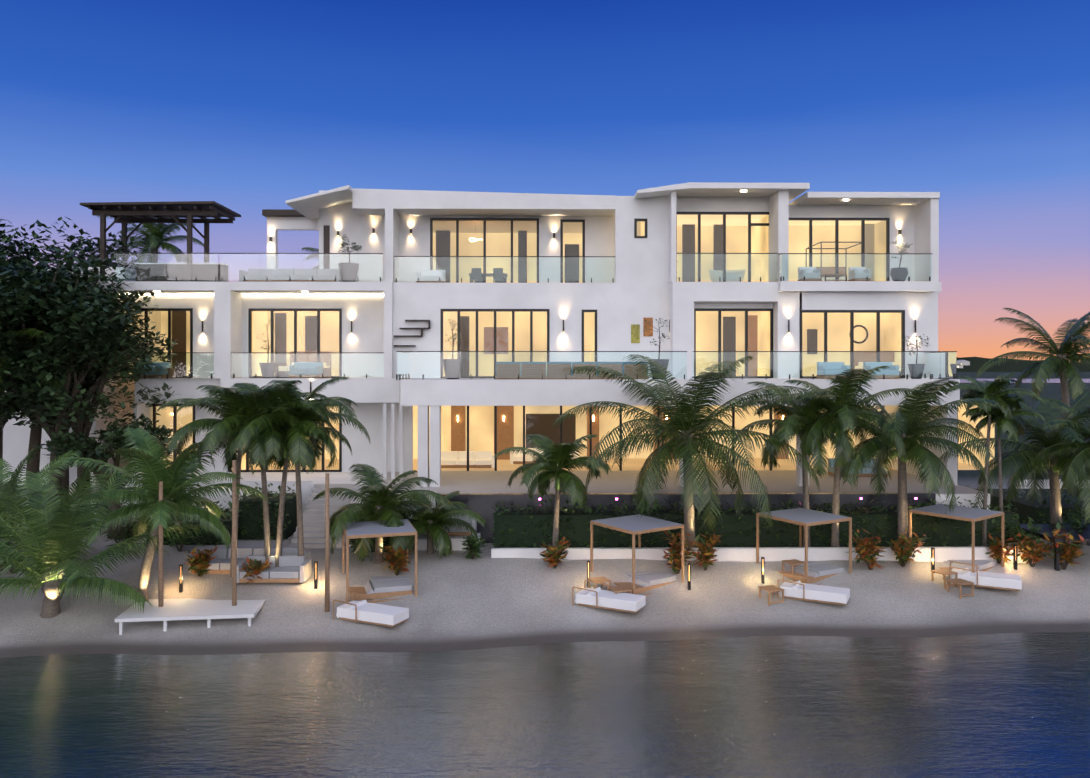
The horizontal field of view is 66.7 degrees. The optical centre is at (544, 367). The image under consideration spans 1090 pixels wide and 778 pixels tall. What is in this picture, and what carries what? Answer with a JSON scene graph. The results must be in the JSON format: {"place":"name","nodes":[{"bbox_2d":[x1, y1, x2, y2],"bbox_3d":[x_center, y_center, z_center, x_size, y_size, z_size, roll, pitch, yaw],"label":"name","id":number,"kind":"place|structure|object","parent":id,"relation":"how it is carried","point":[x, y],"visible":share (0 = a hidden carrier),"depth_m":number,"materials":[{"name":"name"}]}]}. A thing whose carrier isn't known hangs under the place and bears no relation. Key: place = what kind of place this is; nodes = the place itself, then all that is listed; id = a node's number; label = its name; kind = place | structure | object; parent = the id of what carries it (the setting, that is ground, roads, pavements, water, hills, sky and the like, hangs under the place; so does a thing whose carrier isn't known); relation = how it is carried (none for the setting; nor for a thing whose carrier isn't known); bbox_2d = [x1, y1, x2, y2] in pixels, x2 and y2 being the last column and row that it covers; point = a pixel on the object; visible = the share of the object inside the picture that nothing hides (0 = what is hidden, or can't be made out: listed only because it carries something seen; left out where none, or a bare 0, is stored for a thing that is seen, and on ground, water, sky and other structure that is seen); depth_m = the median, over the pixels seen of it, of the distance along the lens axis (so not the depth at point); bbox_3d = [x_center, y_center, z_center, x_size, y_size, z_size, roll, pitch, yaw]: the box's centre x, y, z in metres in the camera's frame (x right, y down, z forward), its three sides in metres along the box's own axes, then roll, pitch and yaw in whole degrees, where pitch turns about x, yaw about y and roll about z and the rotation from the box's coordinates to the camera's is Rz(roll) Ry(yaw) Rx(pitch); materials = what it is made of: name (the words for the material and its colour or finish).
{"place":"outdoors","nodes":[
{"label":"outdoors","id":0,"kind":"place"},
{"bbox_2d":[3,268,68,484],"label":"neighbour house","id":1,"kind":"structure","parent":0,"point":[16,438],"depth_m":45.28,"materials":[{"name":"paint"}]},
{"bbox_2d":[422,513,476,535],"bbox_3d":[-3.456,5.711,30.166,1.920,0.700,0.900,0,0,-1],"label":"deck corner sofa","id":2,"kind":"object","parent":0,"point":[453,531],"visible":0.33,"depth_m":29.73,"materials":[{"name":"fabric"}]},
{"bbox_2d":[0,632,1089,777],"bbox_3d":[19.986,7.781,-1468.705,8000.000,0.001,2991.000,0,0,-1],"label":"sea water","id":3,"kind":"structure","parent":0,"point":[1008,705],"depth_m":18.72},
{"bbox_2d":[0,372,1089,657],"bbox_3d":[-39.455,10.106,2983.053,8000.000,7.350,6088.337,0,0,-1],"label":"beach","id":4,"kind":"structure","parent":0,"point":[484,600],"depth_m":25.36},
{"bbox_2d":[0,229,79,382],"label":"tree","id":5,"kind":"object","parent":4,"relation":"on","point":[3,238],"visible":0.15,"depth_m":36.41,"materials":[{"name":"green plant"}]},
{"bbox_2d":[0,307,87,401],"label":"tree","id":6,"kind":"object","parent":4,"relation":"on","point":[31,331],"visible":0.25,"depth_m":31.52,"materials":[{"name":"green plant"}]},
{"bbox_2d":[0,260,113,496],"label":"tree","id":7,"kind":"object","parent":4,"relation":"on","point":[3,279],"visible":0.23,"depth_m":31.37,"materials":[{"name":"green plant"}]},
{"bbox_2d":[0,447,132,571],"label":"palm tree","id":8,"kind":"object","parent":4,"relation":"on","point":[13,483],"visible":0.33,"depth_m":27.75,"materials":[{"name":"green plant"}]},
{"bbox_2d":[0,240,157,523],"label":"tree","id":9,"kind":"object","parent":4,"relation":"on","point":[35,439],"visible":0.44,"depth_m":32.75,"materials":[{"name":"green plant"}]},
{"bbox_2d":[0,275,159,512],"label":"tree","id":10,"kind":"object","parent":4,"relation":"on","point":[63,422],"visible":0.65,"depth_m":31.43,"materials":[{"name":"green plant"}]},
{"bbox_2d":[0,291,177,528],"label":"tree","id":11,"kind":"object","parent":4,"relation":"on","point":[109,370],"visible":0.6,"depth_m":31.81,"materials":[{"name":"green plant"}]},
{"bbox_2d":[0,217,180,494],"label":"tree","id":12,"kind":"object","parent":4,"relation":"on","point":[80,248],"visible":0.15,"depth_m":37.34,"materials":[{"name":"green plant"}]},
{"bbox_2d":[31,413,177,538],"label":"tree","id":13,"kind":"object","parent":4,"relation":"on","point":[91,447],"visible":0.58,"depth_m":31.02,"materials":[{"name":"green plant"}]},
{"bbox_2d":[0,459,218,617],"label":"palm tree","id":14,"kind":"object","parent":4,"relation":"on","point":[56,553],"visible":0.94,"depth_m":24.12,"materials":[{"name":"green plant"}]},
{"bbox_2d":[100,512,150,554],"bbox_3d":[-14.646,5.764,28.855,1.649,1.676,1.434,0,0,-1],"label":"garden shrub","id":15,"kind":"object","parent":4,"relation":"on","point":[126,529],"visible":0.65,"depth_m":28.60,"materials":[{"name":"green plant"}]},
{"bbox_2d":[96,216,203,262],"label":"tall palm","id":16,"kind":"object","parent":4,"relation":"on","point":[156,236],"visible":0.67,"depth_m":50.93,"materials":[{"name":"green plant"}]},
{"bbox_2d":[158,481,162,606],"bbox_3d":[-11.405,5.497,24.601,0.139,4.205,0.139,0,0,-23],"label":"timber pole","id":17,"kind":"object","parent":4,"relation":"on","point":[160,591],"visible":0.65,"depth_m":24.55,"materials":[{"name":"brown wood"}]},
{"bbox_2d":[54,427,268,601],"bbox_3d":[-11.576,4.680,25.537,5.554,5.577,5.294,0,0,-1],"label":"palm tree","id":18,"kind":"object","parent":4,"relation":"on","point":[176,480],"visible":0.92,"depth_m":25.02,"materials":[{"name":"green plant"}]},
{"bbox_2d":[163,513,193,551],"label":"garden shrub","id":19,"kind":"object","parent":4,"relation":"on","point":[182,541],"visible":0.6,"depth_m":29.08,"materials":[{"name":"green plant"}]},
{"bbox_2d":[139,500,231,545],"bbox_3d":[-12.995,5.831,31.193,3.534,1.675,3.020,0,0,-1],"label":"garden hedge","id":20,"kind":"object","parent":4,"relation":"on","point":[210,539],"visible":0.33,"depth_m":30.12,"materials":[{"name":"green"}]},
{"bbox_2d":[115,598,264,634],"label":"beach platform","id":21,"kind":"structure","parent":4,"relation":"on","point":[185,609],"depth_m":24.10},
{"bbox_2d":[184,545,217,576],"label":"croton shrub","id":22,"kind":"object","parent":4,"relation":"on","point":[198,562],"visible":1,"depth_m":26.86,"materials":[{"name":"orange plant"}]},
{"bbox_2d":[232,460,236,605],"bbox_3d":[-9.270,5.165,24.719,0.139,4.768,0.139,0,0,22],"label":"timber pole","id":23,"kind":"object","parent":4,"relation":"on","point":[234,556],"visible":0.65,"depth_m":24.67,"materials":[{"name":"brown wood"}]},
{"bbox_2d":[157,385,314,577],"bbox_3d":[-9.945,3.829,26.943,4.724,6.466,4.634,0,0,-1],"label":"slender palm","id":24,"kind":"object","parent":4,"relation":"on","point":[218,392],"visible":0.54,"depth_m":26.20,"materials":[{"name":"green"}]},
{"bbox_2d":[189,547,309,573],"bbox_3d":[-9.767,6.403,27.481,3.720,0.700,0.900,0,0,-1],"label":"garden sofa","id":25,"kind":"object","parent":4,"relation":"on","point":[220,563],"visible":0.23,"depth_m":27.66,"materials":[{"name":"fabric"}]},
{"bbox_2d":[239,557,272,584],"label":"croton shrub","id":26,"kind":"object","parent":4,"relation":"on","point":[257,567],"visible":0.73,"depth_m":26.27,"materials":[{"name":"orange plant"}]},
{"bbox_2d":[176,380,338,566],"bbox_3d":[-8.873,3.737,26.647,4.735,6.651,4.944,0,0,23],"label":"slender palm","id":27,"kind":"object","parent":4,"relation":"on","point":[249,391],"visible":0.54,"depth_m":26.13,"materials":[{"name":"green"}]},
{"bbox_2d":[230,482,296,540],"bbox_3d":[-10.655,5.527,31.917,2.570,2.111,2.600,0,0,-1],"label":"garden hedge","id":28,"kind":"object","parent":4,"relation":"on","point":[250,521],"visible":0.75,"depth_m":31.04,"materials":[{"name":"green"}]},
{"bbox_2d":[237,555,311,582],"bbox_3d":[-8.730,6.479,26.639,2.220,0.700,0.900,0,0,-1],"label":"garden sofa","id":29,"kind":"object","parent":4,"relation":"on","point":[294,569],"visible":0.77,"depth_m":26.32,"materials":[{"name":"fabric"}]},
{"bbox_2d":[217,399,351,567],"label":"slender palm","id":30,"kind":"object","parent":4,"relation":"on","point":[316,428],"visible":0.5,"depth_m":26.64,"materials":[{"name":"green"}]},
{"bbox_2d":[224,377,370,555],"bbox_3d":[-8.047,3.689,27.096,4.746,6.767,5.381,0,0,-1],"label":"slender palm","id":31,"kind":"object","parent":4,"relation":"on","point":[298,443],"visible":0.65,"depth_m":26.47,"materials":[{"name":"green"}]},
{"bbox_2d":[325,473,329,611],"bbox_3d":[-6.514,5.388,24.785,0.139,4.413,0.139,0,0,-23],"label":"timber pole","id":32,"kind":"object","parent":4,"relation":"on","point":[327,573],"visible":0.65,"depth_m":24.73,"materials":[{"name":"brown wood"}]},
{"bbox_2d":[333,592,408,626],"bbox_3d":[-5.084,7.099,24.251,2.070,0.600,0.922,0,0,24],"label":"beach lounger","id":33,"kind":"object","parent":4,"relation":"on","point":[364,611],"visible":1,"depth_m":24.00,"materials":[{"name":"fabric"}]},
{"bbox_2d":[342,519,416,602],"bbox_3d":[-5.300,6.292,26.414,2.150,2.414,2.250,0,0,-17],"label":"beach cabana","id":34,"kind":"object","parent":4,"relation":"on","point":[379,587],"visible":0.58,"depth_m":25.71,"materials":[{"name":"brown wood"}]},
{"bbox_2d":[313,464,454,563],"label":"palm by stairs","id":35,"kind":"object","parent":4,"relation":"on","point":[378,504],"visible":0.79,"depth_m":27.58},
{"bbox_2d":[378,543,412,575],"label":"croton shrub","id":36,"kind":"object","parent":4,"relation":"on","point":[397,560],"visible":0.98,"depth_m":26.90,"materials":[{"name":"orange plant"}]},
{"bbox_2d":[394,491,486,557],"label":"palm","id":37,"kind":"object","parent":4,"relation":"on","point":[431,524],"visible":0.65,"depth_m":28.57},
{"bbox_2d":[461,531,488,558],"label":"garden shrub","id":38,"kind":"object","parent":4,"relation":"on","point":[473,549],"visible":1,"depth_m":28.26,"materials":[{"name":"green plant"}]},
{"bbox_2d":[69,182,989,547],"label":"building","id":39,"kind":"structure","parent":4,"relation":"on","point":[403,314],"depth_m":35.89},
{"bbox_2d":[136,362,170,377],"bbox_3d":[-17.165,0.131,36.184,1.290,0.700,0.900,0,0,-1],"label":"lounge chair","id":40,"kind":"object","parent":39,"relation":"on","point":[163,371],"visible":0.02,"depth_m":35.86,"materials":[{"name":"blue fabric"}]},
{"bbox_2d":[80,201,240,281],"bbox_3d":[-17.190,-5.421,37.384,5.775,3.505,3.300,0,0,-1],"label":"terrace pergola","id":41,"kind":"object","parent":39,"relation":"on","point":[190,213],"visible":0.92,"depth_m":36.40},
{"bbox_2d":[256,317,277,377],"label":"potted bay tree","id":42,"kind":"object","parent":39,"relation":"on","point":[268,372],"visible":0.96,"depth_m":35.91,"materials":[{"name":"grey"}]},
{"bbox_2d":[239,269,341,281],"bbox_3d":[-11.137,-4.019,36.514,4.376,0.700,0.900,0,0,-1],"label":"terrace sofa","id":43,"kind":"object","parent":39,"relation":"on","point":[302,276],"visible":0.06,"depth_m":36.09,"materials":[{"name":"white fabric"}]},
{"bbox_2d":[278,351,330,375],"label":"sofa","id":44,"kind":"object","parent":39,"relation":"on","point":[306,358],"depth_m":40.21,"materials":[{"name":"white"}]},
{"bbox_2d":[289,362,322,377],"bbox_3d":[-10.442,0.131,36.274,1.290,0.700,0.900,0,0,-1],"label":"lounge chair","id":45,"kind":"object","parent":39,"relation":"on","point":[305,366],"visible":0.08,"depth_m":35.89,"materials":[{"name":"blue fabric"}]},
{"bbox_2d":[338,234,361,281],"bbox_3d":[-8.539,-4.725,36.227,1.100,2.113,0.984,0,0,-20],"label":"terrace planter","id":46,"kind":"object","parent":39,"relation":"on","point":[345,272],"visible":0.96,"depth_m":35.98,"materials":[{"name":"grey"}]},
{"bbox_2d":[416,270,445,282],"bbox_3d":[-5.054,-3.989,36.821,1.252,0.700,0.850,0,0,-1],"label":"balcony chair","id":47,"kind":"object","parent":39,"relation":"on","point":[428,276],"visible":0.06,"depth_m":36.41,"materials":[{"name":"white fabric"}]},
{"bbox_2d":[442,319,462,378],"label":"potted tree","id":48,"kind":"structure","parent":39,"relation":"on","point":[447,364],"depth_m":32.96,"materials":[{"name":"grey"}]},
{"bbox_2d":[441,451,494,467],"bbox_3d":[-3.707,4.331,38.864,2.754,0.700,0.900,0,0,-1],"label":"living room sofa","id":49,"kind":"object","parent":39,"relation":"on","point":[458,459],"visible":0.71,"depth_m":38.78,"materials":[{"name":"beige fabric"}]},
{"bbox_2d":[469,268,507,282],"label":"armchairs","id":50,"kind":"object","parent":39,"relation":"on","point":[499,278],"depth_m":38.22,"materials":[{"name":"grey"}]},
{"bbox_2d":[128,190,916,499],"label":"wall lamps","id":51,"kind":"object","parent":39,"relation":"attached to","point":[373,231],"visible":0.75,"depth_m":36.78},
{"bbox_2d":[172,224,873,375],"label":"interior props","id":52,"kind":"object","parent":39,"relation":"attached to","point":[729,343],"depth_m":41.18,"materials":[{"name":"brown"}]},
{"bbox_2d":[114,253,957,379],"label":"villa balustrades","id":53,"kind":"object","parent":39,"relation":"attached to","point":[940,364],"visible":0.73,"depth_m":35.11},
{"bbox_2d":[114,212,967,471],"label":"windows","id":54,"kind":"structure","parent":39,"relation":"attached to","point":[719,310],"depth_m":36.81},
{"bbox_2d":[510,448,578,463],"bbox_3d":[-0.034,4.331,40.413,3.320,0.700,0.900,0,0,-1],"label":"living room sofa","id":55,"kind":"object","parent":39,"relation":"on","point":[516,459],"visible":0.23,"depth_m":39.96,"materials":[{"name":"beige fabric"}]},
{"bbox_2d":[495,362,648,378],"bbox_3d":[1.074,0.131,33.521,6.121,0.700,0.912,0,0,-1],"label":"deck sofa","id":56,"kind":"object","parent":39,"relation":"on","point":[627,371],"depth_m":33.07,"materials":[{"name":"white wood"}]},
{"bbox_2d":[161,215,994,470],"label":"villa interiors","id":57,"kind":"object","parent":39,"relation":"in","point":[481,427],"visible":0.08,"depth_m":41.50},
{"bbox_2d":[643,318,669,378],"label":"potted tree","id":58,"kind":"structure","parent":39,"relation":"on","point":[664,362],"depth_m":33.13,"materials":[{"name":"grey"}]},
{"bbox_2d":[709,269,745,281],"bbox_3d":[8.280,-4.039,37.674,1.700,0.840,0.800,0,0,-1],"label":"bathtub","id":59,"kind":"object","parent":39,"relation":"on","point":[730,277],"depth_m":37.38,"materials":[{"name":"white"}]},
{"bbox_2d":[798,267,820,280],"bbox_3d":[11.362,-3.989,35.665,0.752,0.700,0.800,0,0,-1],"label":"white chair","id":60,"kind":"object","parent":39,"relation":"on","point":[806,270],"visible":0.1,"depth_m":35.32,"materials":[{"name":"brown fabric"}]},
{"bbox_2d":[816,362,849,378],"bbox_3d":[11.894,0.131,34.172,1.128,0.700,0.900,0,0,-1],"label":"lounge chair","id":61,"kind":"object","parent":39,"relation":"on","point":[823,366],"visible":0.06,"depth_m":34.07,"materials":[{"name":"blue fabric"}]},
{"bbox_2d":[806,242,860,280],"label":"bed","id":62,"kind":"object","parent":39,"relation":"on","point":[831,269],"depth_m":40.12,"materials":[{"name":"brown"}]},
{"bbox_2d":[827,458,887,476],"bbox_3d":[13.500,4.331,35.793,2.301,0.700,0.900,0,0,-1],"label":"terrace daybed","id":63,"kind":"object","parent":39,"relation":"on","point":[867,473],"visible":0.27,"depth_m":35.52,"materials":[{"name":"fabric"}]},
{"bbox_2d":[848,267,870,280],"bbox_3d":[13.549,-3.989,35.694,0.725,0.700,0.800,0,0,-1],"label":"white chair","id":64,"kind":"object","parent":39,"relation":"on","point":[858,276],"visible":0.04,"depth_m":35.35,"materials":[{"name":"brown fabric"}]},
{"bbox_2d":[854,352,900,375],"bbox_3d":[15.641,-0.144,38.362,2.000,1.250,2.180,0,0,-1],"label":"bed","id":65,"kind":"object","parent":39,"relation":"on","point":[869,357],"depth_m":39.37,"materials":[{"name":"fabric"}]},
{"bbox_2d":[863,362,899,378],"bbox_3d":[13.868,0.131,34.198,1.179,0.700,0.900,0,0,-1],"label":"lounge chair","id":66,"kind":"object","parent":39,"relation":"on","point":[893,375],"visible":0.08,"depth_m":33.79,"materials":[{"name":"fabric"}]},
{"bbox_2d":[890,238,911,280],"bbox_3d":[15.302,-4.589,35.665,0.919,1.901,1.044,0,0,13],"label":"bowl planter","id":67,"kind":"object","parent":39,"relation":"on","point":[903,273],"visible":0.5,"depth_m":35.45,"materials":[{"name":"grey"}]},
{"bbox_2d":[901,334,928,378],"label":"potted tree","id":68,"kind":"object","parent":39,"relation":"on","point":[919,367],"visible":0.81,"depth_m":34.09,"materials":[{"name":"ceramic"}]},
{"bbox_2d":[494,434,612,547],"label":"palm","id":69,"kind":"object","parent":4,"relation":"on","point":[558,459],"visible":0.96,"depth_m":28.76,"materials":[{"name":"green"}]},
{"bbox_2d":[537,536,569,568],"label":"croton shrub","id":70,"kind":"object","parent":4,"relation":"on","point":[555,554],"visible":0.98,"depth_m":27.69,"materials":[{"name":"orange plant"}]},
{"bbox_2d":[572,580,645,612],"bbox_3d":[1.959,7.015,25.342,2.070,0.599,0.922,0,0,27],"label":"beach lounger","id":71,"kind":"object","parent":4,"relation":"on","point":[598,597],"visible":1,"depth_m":25.12,"materials":[{"name":"fabric"}]},
{"bbox_2d":[590,514,683,595],"bbox_3d":[3.027,6.322,27.332,2.150,2.414,2.250,0,0,-34],"label":"beach cabana","id":72,"kind":"object","parent":4,"relation":"on","point":[640,581],"visible":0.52,"depth_m":26.94,"materials":[{"name":"brown wood"}]},
{"bbox_2d":[663,530,699,573],"bbox_3d":[4.510,6.232,27.703,1.381,1.536,1.578,0,0,-1],"label":"croton shrub","id":73,"kind":"object","parent":4,"relation":"on","point":[674,550],"visible":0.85,"depth_m":27.50,"materials":[{"name":"orange plant"}]},
{"bbox_2d":[552,354,819,546],"bbox_3d":[4.682,3.147,28.993,8.709,7.273,9.797,0,0,43],"label":"coconut palm","id":74,"kind":"object","parent":4,"relation":"on","point":[686,447],"visible":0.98,"depth_m":28.08,"materials":[{"name":"green plant"}]},
{"bbox_2d":[692,534,720,570],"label":"croton shrub","id":75,"kind":"object","parent":4,"relation":"on","point":[706,550],"visible":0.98,"depth_m":27.81,"materials":[{"name":"orange plant"}]},
{"bbox_2d":[417,479,1088,563],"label":"planter wall","id":76,"kind":"structure","parent":4,"relation":"on","point":[748,554],"depth_m":28.68,"materials":[{"name":"paint"}]},
{"bbox_2d":[489,496,1026,547],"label":"pool hedge","id":77,"kind":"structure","parent":4,"relation":"on","point":[522,529],"depth_m":29.58,"materials":[{"name":"green"}]},
{"bbox_2d":[758,585,783,605],"bbox_3d":[7.114,7.192,26.041,0.570,0.510,0.570,0,0,-21],"label":"side table","id":78,"kind":"object","parent":4,"relation":"on","point":[769,589],"visible":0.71,"depth_m":25.87,"materials":[{"name":"brown wood"}]},
{"bbox_2d":[756,508,851,584],"bbox_3d":[8.775,6.221,28.139,2.150,2.414,2.250,0,0,-30],"label":"beach cabana","id":79,"kind":"object","parent":4,"relation":"on","point":[814,572],"visible":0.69,"depth_m":27.68,"materials":[{"name":"brown wood"}]},
{"bbox_2d":[732,381,884,546],"bbox_3d":[9.271,3.656,29.503,5.394,6.251,5.116,0,0,-1],"label":"palm","id":80,"kind":"object","parent":4,"relation":"on","point":[789,430],"visible":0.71,"depth_m":28.94,"materials":[{"name":"green"}]},
{"bbox_2d":[777,573,849,604],"bbox_3d":[8.437,6.983,26.036,2.070,0.599,0.922,0,0,27],"label":"beach lounger","id":81,"kind":"object","parent":4,"relation":"on","point":[798,590],"visible":0.85,"depth_m":25.80,"materials":[{"name":"fabric"}]},
{"bbox_2d":[772,366,941,546],"bbox_3d":[10.312,3.364,29.391,5.323,6.837,5.346,0,0,-19],"label":"palm","id":82,"kind":"object","parent":4,"relation":"on","point":[847,413],"visible":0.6,"depth_m":28.39,"materials":[{"name":"green"}]},
{"bbox_2d":[845,528,887,569],"bbox_3d":[10.974,6.224,28.124,1.284,1.473,1.538,0,0,37],"label":"croton shrub","id":83,"kind":"object","parent":4,"relation":"on","point":[864,552],"visible":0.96,"depth_m":27.92,"materials":[{"name":"orange plant"}]},
{"bbox_2d":[884,528,925,566],"bbox_3d":[12.272,6.236,28.267,1.130,1.379,1.310,0,0,-27],"label":"croton shrub","id":84,"kind":"object","parent":4,"relation":"on","point":[903,552],"visible":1,"depth_m":28.16,"materials":[{"name":"orange plant"}]},
{"bbox_2d":[809,378,1003,545],"bbox_3d":[12.695,3.577,29.092,6.932,6.411,7.633,0,0,-1],"label":"coconut palm","id":85,"kind":"object","parent":4,"relation":"on","point":[909,425],"visible":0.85,"depth_m":28.33,"materials":[{"name":"green plant"}]},
{"bbox_2d":[931,569,957,588],"bbox_3d":[13.099,6.953,27.166,0.570,0.510,0.570,0,0,-21],"label":"side table","id":86,"kind":"object","parent":4,"relation":"on","point":[944,572],"visible":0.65,"depth_m":27.02,"materials":[{"name":"brown wood"}]},
{"bbox_2d":[909,504,1003,572],"bbox_3d":[14.255,6.178,28.721,2.150,2.414,2.250,0,0,-37],"label":"beach cabana","id":87,"kind":"object","parent":4,"relation":"on","point":[973,515],"visible":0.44,"depth_m":28.35,"materials":[{"name":"brown wood"}]},
{"bbox_2d":[946,578,973,598],"bbox_3d":[13.302,7.109,26.542,0.570,0.510,0.570,0,0,-21],"label":"side table","id":88,"kind":"object","parent":4,"relation":"on","point":[959,582],"visible":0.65,"depth_m":26.38,"materials":[{"name":"brown wood"}]},
{"bbox_2d":[949,561,1021,590],"bbox_3d":[14.325,6.806,26.989,2.070,0.599,0.922,0,0,27],"label":"beach lounger","id":89,"kind":"object","parent":4,"relation":"on","point":[1012,582],"visible":0.92,"depth_m":26.70,"materials":[{"name":"fabric"}]},
{"bbox_2d":[945,373,1043,546],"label":"thin palm","id":90,"kind":"object","parent":4,"relation":"on","point":[995,387],"visible":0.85,"depth_m":29.55,"materials":[{"name":"green"}]},
{"bbox_2d":[985,533,1015,563],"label":"croton shrub","id":91,"kind":"object","parent":4,"relation":"on","point":[995,547],"visible":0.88,"depth_m":28.52,"materials":[{"name":"orange plant"}]},
{"bbox_2d":[961,393,1045,511],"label":"thin palm","id":92,"kind":"object","parent":4,"relation":"on","point":[1012,426],"visible":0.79,"depth_m":29.70,"materials":[{"name":"green"}]},
{"bbox_2d":[936,380,1089,524],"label":"coconut palm","id":93,"kind":"object","parent":4,"relation":"on","point":[1026,454],"visible":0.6,"depth_m":31.32,"materials":[{"name":"green plant"}]},
{"bbox_2d":[1000,516,1042,543],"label":"garden shrub","id":94,"kind":"object","parent":4,"relation":"on","point":[1032,530],"visible":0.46,"depth_m":29.32,"materials":[{"name":"green plant"}]},
{"bbox_2d":[967,480,1089,523],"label":"hedge","id":95,"kind":"object","parent":4,"relation":"on","point":[1037,511],"visible":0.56,"depth_m":33.52,"materials":[{"name":"green"}]},
{"bbox_2d":[1006,529,1052,566],"bbox_3d":[16.723,6.301,28.652,1.361,1.332,1.387,0,0,-1],"label":"croton shrub","id":96,"kind":"object","parent":4,"relation":"on","point":[1029,551],"visible":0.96,"depth_m":28.40,"materials":[{"name":"orange plant"}]},
{"bbox_2d":[974,307,1089,492],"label":"tall palm","id":97,"kind":"object","parent":4,"relation":"on","point":[1064,353],"visible":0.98,"depth_m":36.33,"materials":[{"name":"green plant"}]},
{"bbox_2d":[1020,524,1089,570],"bbox_3d":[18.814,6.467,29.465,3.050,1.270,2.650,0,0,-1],"label":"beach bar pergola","id":98,"kind":"object","parent":4,"relation":"on","point":[1075,533],"visible":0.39,"depth_m":29.05,"materials":[{"name":"black"}]},
{"bbox_2d":[1028,397,1089,493],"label":"palm","id":99,"kind":"object","parent":4,"relation":"on","point":[1079,458],"visible":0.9,"depth_m":30.30,"materials":[{"name":"green plant"}]},
{"bbox_2d":[1043,522,1087,569],"bbox_3d":[17.797,6.211,28.413,1.428,1.659,1.195,0,0,15],"label":"croton shrub","id":100,"kind":"object","parent":4,"relation":"on","point":[1070,550],"visible":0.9,"depth_m":28.22,"materials":[{"name":"orange plant"}]},
{"bbox_2d":[1046,510,1089,547],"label":"garden shrub","id":101,"kind":"object","parent":4,"relation":"on","point":[1078,523],"visible":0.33,"depth_m":30.21,"materials":[{"name":"green plant"}]},
{"bbox_2d":[0,0,1089,361],"label":"sky","id":102,"kind":"structure","parent":0,"point":[247,107],"materials":[{"name":"blue"}]},
{"bbox_2d":[956,357,1089,382],"bbox_3d":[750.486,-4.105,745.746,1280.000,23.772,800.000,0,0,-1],"label":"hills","id":103,"kind":"structure","parent":0,"point":[969,364],"depth_m":1143.86,"materials":[{"name":"green"}]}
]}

